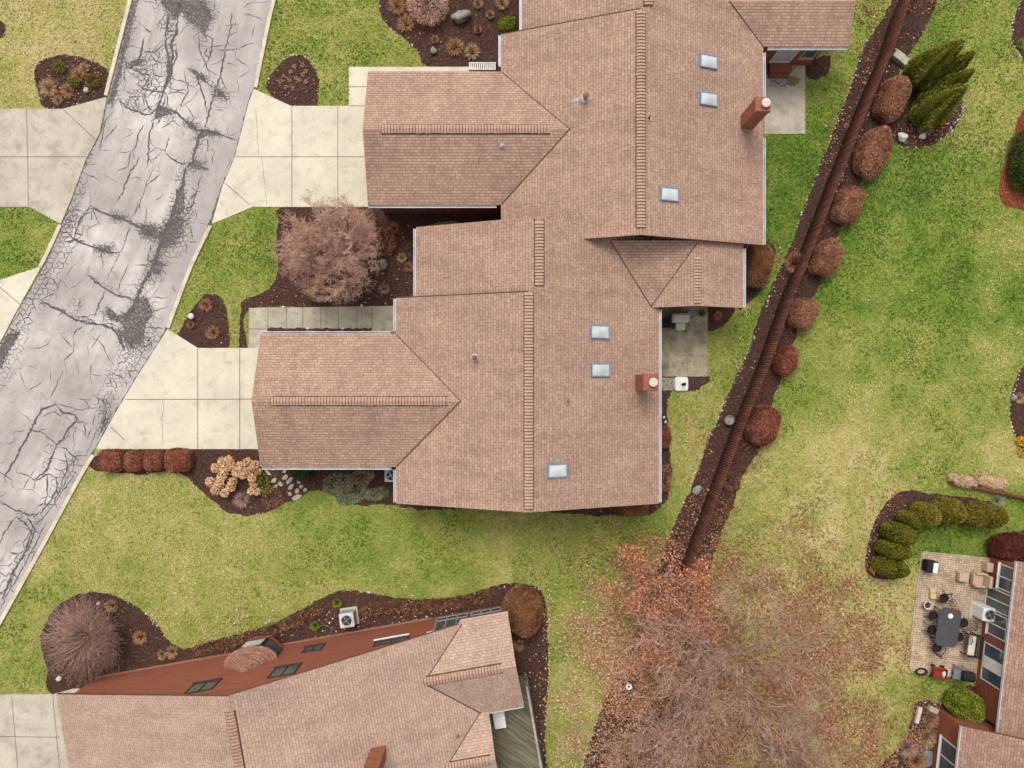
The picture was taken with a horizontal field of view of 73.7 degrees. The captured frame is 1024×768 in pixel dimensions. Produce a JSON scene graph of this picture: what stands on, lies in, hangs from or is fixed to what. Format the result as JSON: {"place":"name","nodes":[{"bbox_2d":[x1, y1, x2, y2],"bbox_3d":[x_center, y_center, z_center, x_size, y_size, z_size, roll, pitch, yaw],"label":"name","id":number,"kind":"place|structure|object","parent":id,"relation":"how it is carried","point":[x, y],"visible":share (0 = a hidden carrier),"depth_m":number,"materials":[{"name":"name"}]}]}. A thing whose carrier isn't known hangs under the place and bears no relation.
{"place":"outdoors","nodes":[
{"label":"outdoors","id":0,"kind":"place"},
{"bbox_2d":[0,267,40,341],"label":"driveway","id":1,"kind":"structure","parent":0,"point":[14,290],"depth_m":37.97,"materials":[{"name":"concrete"}]},
{"bbox_2d":[0,688,78,767],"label":"driveway","id":2,"kind":"structure","parent":0,"point":[31,734],"depth_m":37.97,"materials":[{"name":"grey concrete"}]},
{"bbox_2d":[0,97,106,222],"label":"driveway","id":3,"kind":"structure","parent":0,"point":[44,153],"depth_m":37.97,"materials":[{"name":"grey concrete"}]},
{"bbox_2d":[0,0,271,616],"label":"road","id":4,"kind":"structure","parent":0,"point":[84,333],"depth_m":37.99,"materials":[{"name":"asphalt"}]},
{"bbox_2d":[97,329,258,448],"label":"driveway","id":5,"kind":"structure","parent":0,"point":[182,393],"depth_m":37.97,"materials":[{"name":"concrete"}]},
{"bbox_2d":[249,306,395,347],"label":"path","id":6,"kind":"structure","parent":0,"point":[377,318],"depth_m":37.97,"materials":[{"name":"concrete"}]},
{"bbox_2d":[267,327,371,330],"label":"mulch bed","id":7,"kind":"object","parent":6,"relation":"on","point":[314,329],"visible":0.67,"depth_m":37.97,"materials":[{"name":"brown wood"}]},
{"bbox_2d":[212,67,474,223],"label":"driveway","id":8,"kind":"structure","parent":0,"point":[286,155],"depth_m":37.97,"materials":[{"name":"concrete"}]},
{"bbox_2d":[0,0,1023,767],"bbox_3d":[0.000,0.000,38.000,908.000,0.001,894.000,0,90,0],"label":"ground","id":9,"kind":"structure","parent":0,"point":[50,582],"depth_m":38.00,"materials":[{"name":"plant"}]},
{"bbox_2d":[0,454,94,625],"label":"kerb","id":10,"kind":"structure","parent":9,"relation":"on","point":[46,538],"depth_m":37.90,"materials":[{"name":"concrete"}]},
{"bbox_2d":[38,224,61,267],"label":"kerb","id":11,"kind":"structure","parent":9,"relation":"on","point":[50,246],"depth_m":37.90,"materials":[{"name":"concrete"}]},
{"bbox_2d":[34,54,108,108],"bbox_3d":[-24.491,-16.777,37.990,4.216,0.001,3.187,0,90,0],"label":"mulch bed","id":12,"kind":"object","parent":9,"relation":"on","point":[45,64],"visible":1,"depth_m":37.99,"materials":[{"name":"brown wood"}]},
{"bbox_2d":[104,0,131,95],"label":"kerb","id":13,"kind":"structure","parent":9,"relation":"on","point":[118,46],"depth_m":37.90,"materials":[{"name":"concrete"}]},
{"bbox_2d":[166,225,211,328],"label":"kerb","id":14,"kind":"structure","parent":9,"relation":"on","point":[188,273],"depth_m":37.90,"materials":[{"name":"concrete"}]},
{"bbox_2d":[178,293,229,347],"bbox_3d":[-17.147,-3.457,37.986,2.895,0.001,3.222,0,90,0],"label":"mulch bed","id":15,"kind":"object","parent":9,"relation":"on","point":[205,317],"visible":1,"depth_m":37.99,"materials":[{"name":"brown wood"}]},
{"bbox_2d":[90,449,397,515],"bbox_3d":[-14.615,5.439,37.983,17.795,0.001,3.831,0,90,0],"label":"mulch bed","id":16,"kind":"object","parent":9,"relation":"on","point":[209,460],"visible":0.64,"depth_m":37.98,"materials":[{"name":"brown wood"}]},
{"bbox_2d":[97,448,125,472],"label":"clipped shrub","id":17,"kind":"object","parent":16,"relation":"on","point":[108,460],"visible":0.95,"depth_m":37.35,"materials":[{"name":"plant"}]},
{"bbox_2d":[123,451,144,471],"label":"clipped shrub","id":18,"kind":"object","parent":16,"relation":"on","point":[133,461],"visible":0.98,"depth_m":37.36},
{"bbox_2d":[143,450,165,471],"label":"clipped shrub","id":19,"kind":"object","parent":16,"relation":"on","point":[152,460],"visible":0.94,"depth_m":37.36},
{"bbox_2d":[164,447,193,472],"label":"clipped shrub","id":20,"kind":"object","parent":16,"relation":"on","point":[177,459],"visible":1,"depth_m":37.36,"materials":[{"name":"plant"}]},
{"bbox_2d":[205,455,241,496],"bbox_3d":[-15.856,5.016,37.593,1.779,0.838,2.374,23,90,0],"label":"hydrangea","id":21,"kind":"object","parent":16,"relation":"on","point":[222,473],"visible":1,"depth_m":37.40,"materials":[{"name":"plant"}]},
{"bbox_2d":[236,457,261,495],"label":"hydrangea","id":22,"kind":"object","parent":16,"relation":"on","point":[248,473],"visible":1,"depth_m":37.37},
{"bbox_2d":[322,472,354,493],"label":"groundcover juniper","id":23,"kind":"object","parent":16,"relation":"on","point":[329,477],"visible":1,"depth_m":37.82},
{"bbox_2d":[333,476,368,500],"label":"groundcover juniper","id":24,"kind":"object","parent":16,"relation":"on","point":[357,494],"visible":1,"depth_m":37.80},
{"bbox_2d":[346,470,374,483],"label":"groundcover juniper","id":25,"kind":"object","parent":16,"relation":"on","point":[371,476],"visible":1,"depth_m":37.83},
{"bbox_2d":[364,486,388,500],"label":"groundcover juniper","id":26,"kind":"object","parent":16,"relation":"on","point":[385,491],"visible":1,"depth_m":37.82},
{"bbox_2d":[254,0,275,87],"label":"kerb","id":27,"kind":"structure","parent":9,"relation":"on","point":[264,42],"depth_m":37.90,"materials":[{"name":"concrete"}]},
{"bbox_2d":[56,605,523,767],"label":"attached house","id":28,"kind":"structure","parent":9,"relation":"on","point":[433,692],"depth_m":33.97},
{"bbox_2d":[183,677,222,693],"bbox_3d":[-15.219,14.867,33.575,1.500,1.150,0.130,-10,90,0],"label":"window","id":29,"kind":"structure","parent":28,"relation":"in","point":[200,686],"depth_m":33.66,"materials":[{"name":"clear glass"}]},
{"bbox_2d":[224,635,283,671],"bbox_3d":[-13.689,14.288,36.050,2.856,2.800,1.172,0,90,0],"label":"bay window","id":30,"kind":"structure","parent":28,"relation":"in","point":[258,651],"depth_m":35.62,"materials":[{"name":"red"}]},
{"bbox_2d":[267,662,302,678],"bbox_3d":[-11.255,14.168,33.750,1.450,1.200,0.130,-10,90,0],"label":"window","id":31,"kind":"structure","parent":28,"relation":"in","point":[289,669],"depth_m":33.81,"materials":[{"name":"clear glass"}]},
{"bbox_2d":[433,612,467,630],"bbox_3d":[-3.272,12.796,36.720,1.750,2.040,0.060,-10,90,0],"label":"window","id":32,"kind":"structure","parent":28,"relation":"in","point":[441,622],"depth_m":36.99,"materials":[{"name":"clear glass"}]},
{"bbox_2d":[265,54,319,105],"bbox_3d":[-12.220,-16.883,37.987,3.057,0.001,2.955,0,90,0],"label":"mulch bed","id":33,"kind":"object","parent":9,"relation":"on","point":[304,95],"visible":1,"depth_m":37.99,"materials":[{"name":"brown wood"}]},
{"bbox_2d":[40,583,548,767],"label":"mulch bed","id":34,"kind":"object","parent":9,"relation":"on","point":[141,654],"visible":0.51,"depth_m":37.98,"materials":[{"name":"brown soil"}]},
{"bbox_2d":[31,588,125,690],"bbox_3d":[-23.467,13.822,37.031,5.265,1.914,5.588,0,90,0],"label":"weeping shrub","id":35,"kind":"object","parent":34,"relation":"on","point":[95,632],"visible":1,"depth_m":36.69,"materials":[{"name":"plant"}]},
{"bbox_2d":[339,606,358,627],"bbox_3d":[-9.031,12.905,37.609,0.980,0.782,0.980,-8,90,0],"label":"air conditioner","id":36,"kind":"object","parent":34,"relation":"on","point":[348,616],"visible":1,"depth_m":37.27,"materials":[{"name":"white metal"}]},
{"bbox_2d":[501,583,543,637],"bbox_3d":[0.573,12.360,37.136,2.400,1.450,2.982,0,90,0],"label":"clipped shrub","id":37,"kind":"object","parent":34,"relation":"on","point":[523,605],"visible":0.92,"depth_m":36.80,"materials":[{"name":"plant"}]},
{"bbox_2d":[239,207,500,347],"bbox_3d":[-7.885,-7.351,37.985,16.754,0.001,7.285,-14,90,0],"label":"mulch bed","id":38,"kind":"object","parent":9,"relation":"on","point":[387,276],"visible":0.49,"depth_m":37.98,"materials":[{"name":"brown soil"}]},
{"bbox_2d":[264,187,383,306],"bbox_3d":[-9.287,-6.790,34.961,5.455,6.077,5.482,0,90,0],"label":"young tree","id":39,"kind":"object","parent":38,"relation":"on","point":[340,259],"visible":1,"depth_m":34.40,"materials":[{"name":"brown plant"}]},
{"bbox_2d":[371,226,396,255],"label":"dried shrub","id":40,"kind":"object","parent":38,"relation":"on","point":[381,229],"visible":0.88,"depth_m":37.53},
{"bbox_2d":[379,0,518,70],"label":"mulch bed","id":41,"kind":"object","parent":9,"relation":"on","point":[453,32],"visible":0.54,"depth_m":37.98,"materials":[{"name":"brown wood"}]},
{"bbox_2d":[406,0,448,27],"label":"dormant shrub","id":42,"kind":"object","parent":41,"relation":"on","point":[424,15],"visible":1,"depth_m":37.29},
{"bbox_2d":[497,15,517,33],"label":"boxwood","id":43,"kind":"object","parent":41,"relation":"on","point":[509,23],"visible":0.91,"depth_m":37.36,"materials":[{"name":"green plant"}]},
{"bbox_2d":[251,216,661,511],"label":"attached house","id":44,"kind":"structure","parent":9,"relation":"on","point":[515,365],"depth_m":34.08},
{"bbox_2d":[0,0,1022,767],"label":"fallen leaves","id":45,"kind":"object","parent":9,"relation":"on","point":[622,660],"visible":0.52,"depth_m":37.92,"materials":[{"name":"plant"}]},
{"bbox_2d":[0,0,1023,767],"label":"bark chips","id":46,"kind":"object","parent":9,"relation":"on","point":[412,288],"visible":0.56,"depth_m":37.96,"materials":[{"name":"wood"}]},
{"bbox_2d":[490,674,543,767],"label":"wooden deck","id":47,"kind":"structure","parent":9,"relation":"on","point":[516,742],"depth_m":37.38,"materials":[{"name":"wood"}]},
{"bbox_2d":[398,400,672,516],"bbox_3d":[2.328,6.091,37.981,16.326,0.001,6.566,-24,90,0],"label":"mulch bed","id":48,"kind":"object","parent":9,"relation":"on","point":[653,508],"visible":0.37,"depth_m":37.98,"materials":[{"name":"brown wood"}]},
{"bbox_2d":[615,504,648,516],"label":"round shrub","id":49,"kind":"object","parent":48,"relation":"on","point":[634,510],"visible":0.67,"depth_m":37.24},
{"bbox_2d":[363,0,855,307],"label":"attached house","id":50,"kind":"structure","parent":9,"relation":"on","point":[616,118],"depth_m":34.25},
{"bbox_2d":[768,51,798,62],"bbox_3d":[14.675,-17.705,36.675,1.150,1.750,0.070,0,90,0],"label":"patio door","id":51,"kind":"structure","parent":50,"relation":"in","point":[780,56],"depth_m":36.89,"materials":[{"name":"white paint"}]},
{"bbox_2d":[662,376,709,401],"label":"mulch bed","id":52,"kind":"object","parent":9,"relation":"on","point":[695,382],"visible":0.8,"depth_m":37.97,"materials":[{"name":"brown wood"}]},
{"bbox_2d":[708,307,734,330],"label":"mulch bed","id":53,"kind":"object","parent":9,"relation":"on","point":[727,315],"visible":0.68,"depth_m":37.97,"materials":[{"name":"brown wood"}]},
{"bbox_2d":[582,3,896,765],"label":"edging stones","id":54,"kind":"object","parent":9,"relation":"on","point":[801,212],"visible":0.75,"depth_m":37.96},
{"bbox_2d":[615,554,871,767],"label":"bare tree","id":55,"kind":"object","parent":9,"relation":"on","point":[718,660],"visible":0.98,"depth_m":31.56,"materials":[{"name":"brown plant"}]},
{"bbox_2d":[739,241,775,309],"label":"mulch bed","id":56,"kind":"object","parent":9,"relation":"on","point":[750,291],"visible":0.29,"depth_m":37.97,"materials":[{"name":"brown wood"}]},
{"bbox_2d":[746,243,774,288],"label":"clipped shrub","id":57,"kind":"object","parent":56,"relation":"on","point":[759,262],"visible":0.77,"depth_m":36.83,"materials":[{"name":"plant"}]},
{"bbox_2d":[582,0,936,767],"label":"mulch bed","id":58,"kind":"object","parent":9,"relation":"on","point":[770,384],"visible":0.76,"depth_m":37.98,"materials":[{"name":"wood"}]},
{"bbox_2d":[592,539,722,679],"bbox_3d":[7.227,11.551,35.139,6.396,5.721,6.799,0,90,0],"label":"oak tree","id":59,"kind":"object","parent":58,"relation":"on","point":[671,590],"visible":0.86,"depth_m":34.67,"materials":[{"name":"brown plant"}]},
{"bbox_2d":[552,650,766,767],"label":"bare tree","id":60,"kind":"object","parent":58,"relation":"on","point":[638,742],"visible":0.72,"depth_m":33.50,"materials":[{"name":"brown plant"}]},
{"bbox_2d":[744,404,781,445],"bbox_3d":[13.782,2.279,37.315,1.760,1.301,2.366,19,90,0],"label":"clipped shrub","id":61,"kind":"object","parent":58,"relation":"on","point":[763,424],"visible":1,"depth_m":36.97,"materials":[{"name":"plant"}]},
{"bbox_2d":[771,345,799,376],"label":"clipped shrub","id":62,"kind":"object","parent":58,"relation":"on","point":[785,362],"visible":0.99,"depth_m":36.97,"materials":[{"name":"plant"}]},
{"bbox_2d":[675,0,910,585],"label":"board fence","id":63,"kind":"object","parent":58,"relation":"on","point":[895,22],"visible":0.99,"depth_m":36.92,"materials":[{"name":"wood"}]},
{"bbox_2d":[786,297,820,330],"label":"clipped shrub","id":64,"kind":"object","parent":58,"relation":"on","point":[803,314],"visible":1,"depth_m":36.97,"materials":[{"name":"plant"}]},
{"bbox_2d":[808,237,843,277],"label":"clipped shrub","id":65,"kind":"object","parent":58,"relation":"on","point":[827,256],"visible":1,"depth_m":36.98,"materials":[{"name":"plant"}]},
{"bbox_2d":[829,185,864,226],"bbox_3d":[18.401,-9.789,37.325,1.497,1.315,2.216,18,90,0],"label":"clipped shrub","id":66,"kind":"object","parent":58,"relation":"on","point":[848,205],"visible":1,"depth_m":36.95,"materials":[{"name":"plant"}]},
{"bbox_2d":[852,125,892,180],"bbox_3d":[19.767,-12.736,37.295,1.898,1.324,3.191,26,90,0],"label":"clipped shrub","id":67,"kind":"object","parent":58,"relation":"on","point":[873,151],"visible":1,"depth_m":36.98,"materials":[{"name":"plant"}]},
{"bbox_2d":[871,74,912,123],"bbox_3d":[20.826,-15.608,37.305,1.682,1.279,2.691,21,90,0],"label":"clipped shrub","id":68,"kind":"object","parent":58,"relation":"on","point":[892,96],"visible":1,"depth_m":36.98,"materials":[{"name":"plant"}]},
{"bbox_2d":[706,675,851,767],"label":"bare tree","id":69,"kind":"object","parent":9,"relation":"on","point":[797,762],"visible":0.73,"depth_m":33.29,"materials":[{"name":"brown plant"}]},
{"bbox_2d":[805,55,830,79],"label":"mulch bed","id":70,"kind":"object","parent":9,"relation":"on","point":[815,70],"visible":0.93,"depth_m":37.97,"materials":[{"name":"brown wood"}]},
{"bbox_2d":[885,88,962,147],"bbox_3d":[23.023,-15.099,37.978,3.623,0.001,4.743,33,90,0],"label":"mulch bed","id":71,"kind":"object","parent":9,"relation":"on","point":[915,133],"visible":0.38,"depth_m":37.98,"materials":[{"name":"brown wood"}]},
{"bbox_2d":[901,38,965,89],"bbox_3d":[22.443,-17.001,35.903,1.951,4.205,1.929,-28,90,0],"label":"arborvitae","id":72,"kind":"object","parent":71,"relation":"on","point":[925,67],"visible":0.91,"depth_m":35.99,"materials":[{"name":"green plant"}]},
{"bbox_2d":[907,83,969,130],"bbox_3d":[22.821,-14.997,36.043,2.052,3.952,2.030,-37,90,0],"label":"arborvitae","id":73,"kind":"object","parent":71,"relation":"on","point":[936,108],"visible":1,"depth_m":36.23,"materials":[{"name":"green plant"}]},
{"bbox_2d":[917,68,975,97],"bbox_3d":[23.034,-15.716,36.001,1.580,4.043,1.636,-29,90,0],"label":"arborvitae","id":74,"kind":"object","parent":71,"relation":"on","point":[962,77],"visible":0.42,"depth_m":35.33,"materials":[{"name":"green plant"}]},
{"bbox_2d":[918,50,976,90],"bbox_3d":[23.078,-16.603,35.999,1.555,4.044,1.616,-37,90,0],"label":"arborvitae","id":75,"kind":"object","parent":71,"relation":"on","point":[960,62],"visible":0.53,"depth_m":35.12,"materials":[{"name":"green plant"}]},
{"bbox_2d":[879,685,974,767],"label":"mulch bed","id":76,"kind":"object","parent":9,"relation":"on","point":[900,762],"visible":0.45,"depth_m":37.97,"materials":[{"name":"brown wood"}]},
{"bbox_2d":[943,685,986,722],"bbox_3d":[24.787,17.587,37.218,2.216,1.378,1.815,36,90,0],"label":"round shrub","id":77,"kind":"object","parent":76,"relation":"on","point":[963,702],"visible":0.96,"depth_m":36.89,"materials":[{"name":"green plant"}]},
{"bbox_2d":[865,490,1001,579],"bbox_3d":[22.902,7.572,37.977,8.355,0.001,4.064,-30,90,0],"label":"mulch bed","id":78,"kind":"object","parent":9,"relation":"on","point":[898,500],"visible":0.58,"depth_m":37.98,"materials":[{"name":"brown wood"}]},
{"bbox_2d":[870,555,910,578],"bbox_3d":[20.582,9.990,37.022,1.882,1.608,1.205,0,90,0],"label":"globe evergreen","id":79,"kind":"object","parent":78,"relation":"on","point":[889,567],"visible":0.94,"depth_m":36.63,"materials":[{"name":"green plant"}]},
{"bbox_2d":[874,539,913,560],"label":"globe evergreen","id":80,"kind":"object","parent":78,"relation":"on","point":[890,549],"visible":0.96,"depth_m":36.62,"materials":[{"name":"green plant"}]},
{"bbox_2d":[879,521,918,544],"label":"globe evergreen","id":81,"kind":"object","parent":78,"relation":"on","point":[900,533],"visible":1,"depth_m":36.62,"materials":[{"name":"green plant"}]},
{"bbox_2d":[896,509,923,529],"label":"globe evergreen","id":82,"kind":"object","parent":78,"relation":"on","point":[910,519],"visible":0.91,"depth_m":36.89,"materials":[{"name":"green plant"}]},
{"bbox_2d":[909,501,942,527],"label":"globe evergreen","id":83,"kind":"object","parent":78,"relation":"on","point":[929,514],"visible":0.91,"depth_m":36.59,"materials":[{"name":"green plant"}]},
{"bbox_2d":[930,496,967,525],"bbox_3d":[23.737,6.918,37.002,1.707,1.619,1.621,0,90,0],"label":"globe evergreen","id":84,"kind":"object","parent":78,"relation":"on","point":[953,511],"visible":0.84,"depth_m":36.59,"materials":[{"name":"green plant"}]},
{"bbox_2d":[962,500,993,527],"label":"globe evergreen","id":85,"kind":"object","parent":78,"relation":"on","point":[979,513],"visible":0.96,"depth_m":36.67,"materials":[{"name":"green plant"}]},
{"bbox_2d":[985,504,1008,528],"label":"globe evergreen","id":86,"kind":"object","parent":78,"relation":"on","point":[1000,518],"visible":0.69,"depth_m":36.54,"materials":[{"name":"green plant"}]},
{"bbox_2d":[947,473,978,488],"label":"ornamental grass","id":87,"kind":"object","parent":9,"relation":"on","point":[963,481],"depth_m":37.57,"materials":[{"name":"plant"}]},
{"bbox_2d":[931,557,1023,767],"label":"attached house","id":88,"kind":"structure","parent":9,"relation":"on","point":[995,739],"depth_m":35.44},
{"bbox_2d":[936,734,955,767],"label":"window","id":89,"kind":"structure","parent":88,"relation":"in","point":[946,753],"depth_m":36.94,"materials":[{"name":"white paint"}]},
{"bbox_2d":[980,641,1003,689],"bbox_3d":[25.916,15.179,36.775,0.090,1.650,2.050,6,90,0],"label":"sliding door","id":90,"kind":"structure","parent":88,"relation":"in","point":[992,658],"depth_m":36.85,"materials":[{"name":"white paint"}]},
{"bbox_2d":[985,613,1006,641],"bbox_3d":[26.140,13.041,36.825,0.130,1.450,1.350,6,90,0],"label":"window","id":91,"kind":"structure","parent":88,"relation":"in","point":[997,628],"depth_m":36.74,"materials":[{"name":"white paint"}]},
{"bbox_2d":[984,588,1009,616],"bbox_3d":[26.317,11.752,36.975,0.070,1.850,1.150,6,90,0],"label":"patio door","id":92,"kind":"structure","parent":88,"relation":"in","point":[999,600],"depth_m":36.93,"materials":[{"name":"white paint"}]},
{"bbox_2d":[995,562,1012,592],"bbox_3d":[26.440,10.408,36.525,0.130,1.250,1.450,6,90,0],"label":"window","id":93,"kind":"structure","parent":88,"relation":"in","point":[1004,572],"depth_m":36.69,"materials":[{"name":"glass"}]},
{"bbox_2d":[971,472,1009,490],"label":"ornamental grass","id":94,"kind":"object","parent":9,"relation":"on","point":[990,482],"depth_m":37.56,"materials":[{"name":"plant"}]},
{"bbox_2d":[986,530,1023,557],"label":"mulch bed","id":95,"kind":"object","parent":9,"relation":"on","point":[990,555],"visible":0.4,"depth_m":37.97,"materials":[{"name":"brown wood"}]},
{"bbox_2d":[986,532,1023,561],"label":"barberry","id":96,"kind":"object","parent":95,"relation":"on","point":[1006,546],"visible":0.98,"depth_m":37.01,"materials":[{"name":"plant"}]},
{"bbox_2d":[999,110,1023,209],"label":"mulch bed","id":97,"kind":"object","parent":9,"relation":"on","point":[1008,175],"visible":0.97,"depth_m":37.98,"materials":[{"name":"brown wood"}]},
{"bbox_2d":[1006,130,1023,191],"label":"hedge","id":98,"kind":"object","parent":97,"relation":"on","point":[1018,167],"visible":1,"depth_m":37.39,"materials":[{"name":"green plant"}]},
{"bbox_2d":[1010,367,1023,451],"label":"mulch bed","id":99,"kind":"object","parent":9,"relation":"on","point":[1016,418],"visible":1,"depth_m":37.98,"materials":[{"name":"soil"}]},
{"bbox_2d":[1012,0,1023,58],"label":"mulch bed","id":100,"kind":"object","parent":9,"relation":"on","point":[1019,19],"visible":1,"depth_m":37.97,"materials":[{"name":"brown wood"}]},
{"bbox_2d":[659,307,707,376],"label":"patio","id":101,"kind":"structure","parent":0,"point":[685,352],"depth_m":37.97,"materials":[{"name":"concrete"}]},
{"bbox_2d":[669,313,689,330],"bbox_3d":[9.182,-3.406,37.505,0.950,0.970,0.880,0,90,0],"label":"covered grill","id":102,"kind":"object","parent":101,"relation":"on","point":[680,320],"visible":0.99,"depth_m":37.10,"materials":[{"name":"fabric"}]},
{"bbox_2d":[764,65,804,133],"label":"patio","id":103,"kind":"structure","parent":0,"point":[786,115],"depth_m":37.97,"materials":[{"name":"grey concrete"}]},
{"bbox_2d":[909,551,989,675],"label":"patio","id":104,"kind":"structure","parent":0,"point":[922,655],"depth_m":37.95,"materials":[{"name":"stone"}]},
{"bbox_2d":[929,606,961,647],"bbox_3d":[23.794,13.280,37.582,1.200,0.750,2.100,9,90,0],"label":"patio table","id":105,"kind":"object","parent":104,"relation":"on","point":[947,632],"visible":0.94,"depth_m":37.22,"materials":[{"name":"grey stone"}]},
{"bbox_2d":[951,664,976,683],"bbox_3d":[24.605,15.895,37.410,1.250,1.080,0.654,10,90,0],"label":"gas grill","id":106,"kind":"object","parent":104,"relation":"on","point":[962,673],"visible":1,"depth_m":37.10,"materials":[{"name":"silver metal"}]},
{"bbox_2d":[960,630,983,659],"bbox_3d":[25.257,14.324,37.500,0.590,0.900,1.260,7,90,0],"label":"garden bench","id":107,"kind":"object","parent":104,"relation":"on","point":[970,649],"visible":0.97,"depth_m":37.42,"materials":[{"name":"black metal"}]},
{"bbox_2d":[970,571,992,588],"bbox_3d":[25.760,10.780,37.484,0.747,0.931,0.800,6,90,0],"label":"armchair","id":108,"kind":"object","parent":104,"relation":"on","point":[980,579],"visible":1,"depth_m":37.53,"materials":[{"name":"beige fabric"}]},
{"bbox_2d":[970,601,995,621],"bbox_3d":[25.942,12.537,37.509,0.920,0.982,0.920,6,90,0],"label":"air conditioner","id":109,"kind":"object","parent":104,"relation":"on","point":[981,610],"visible":1,"depth_m":37.28,"materials":[{"name":"white metal"}]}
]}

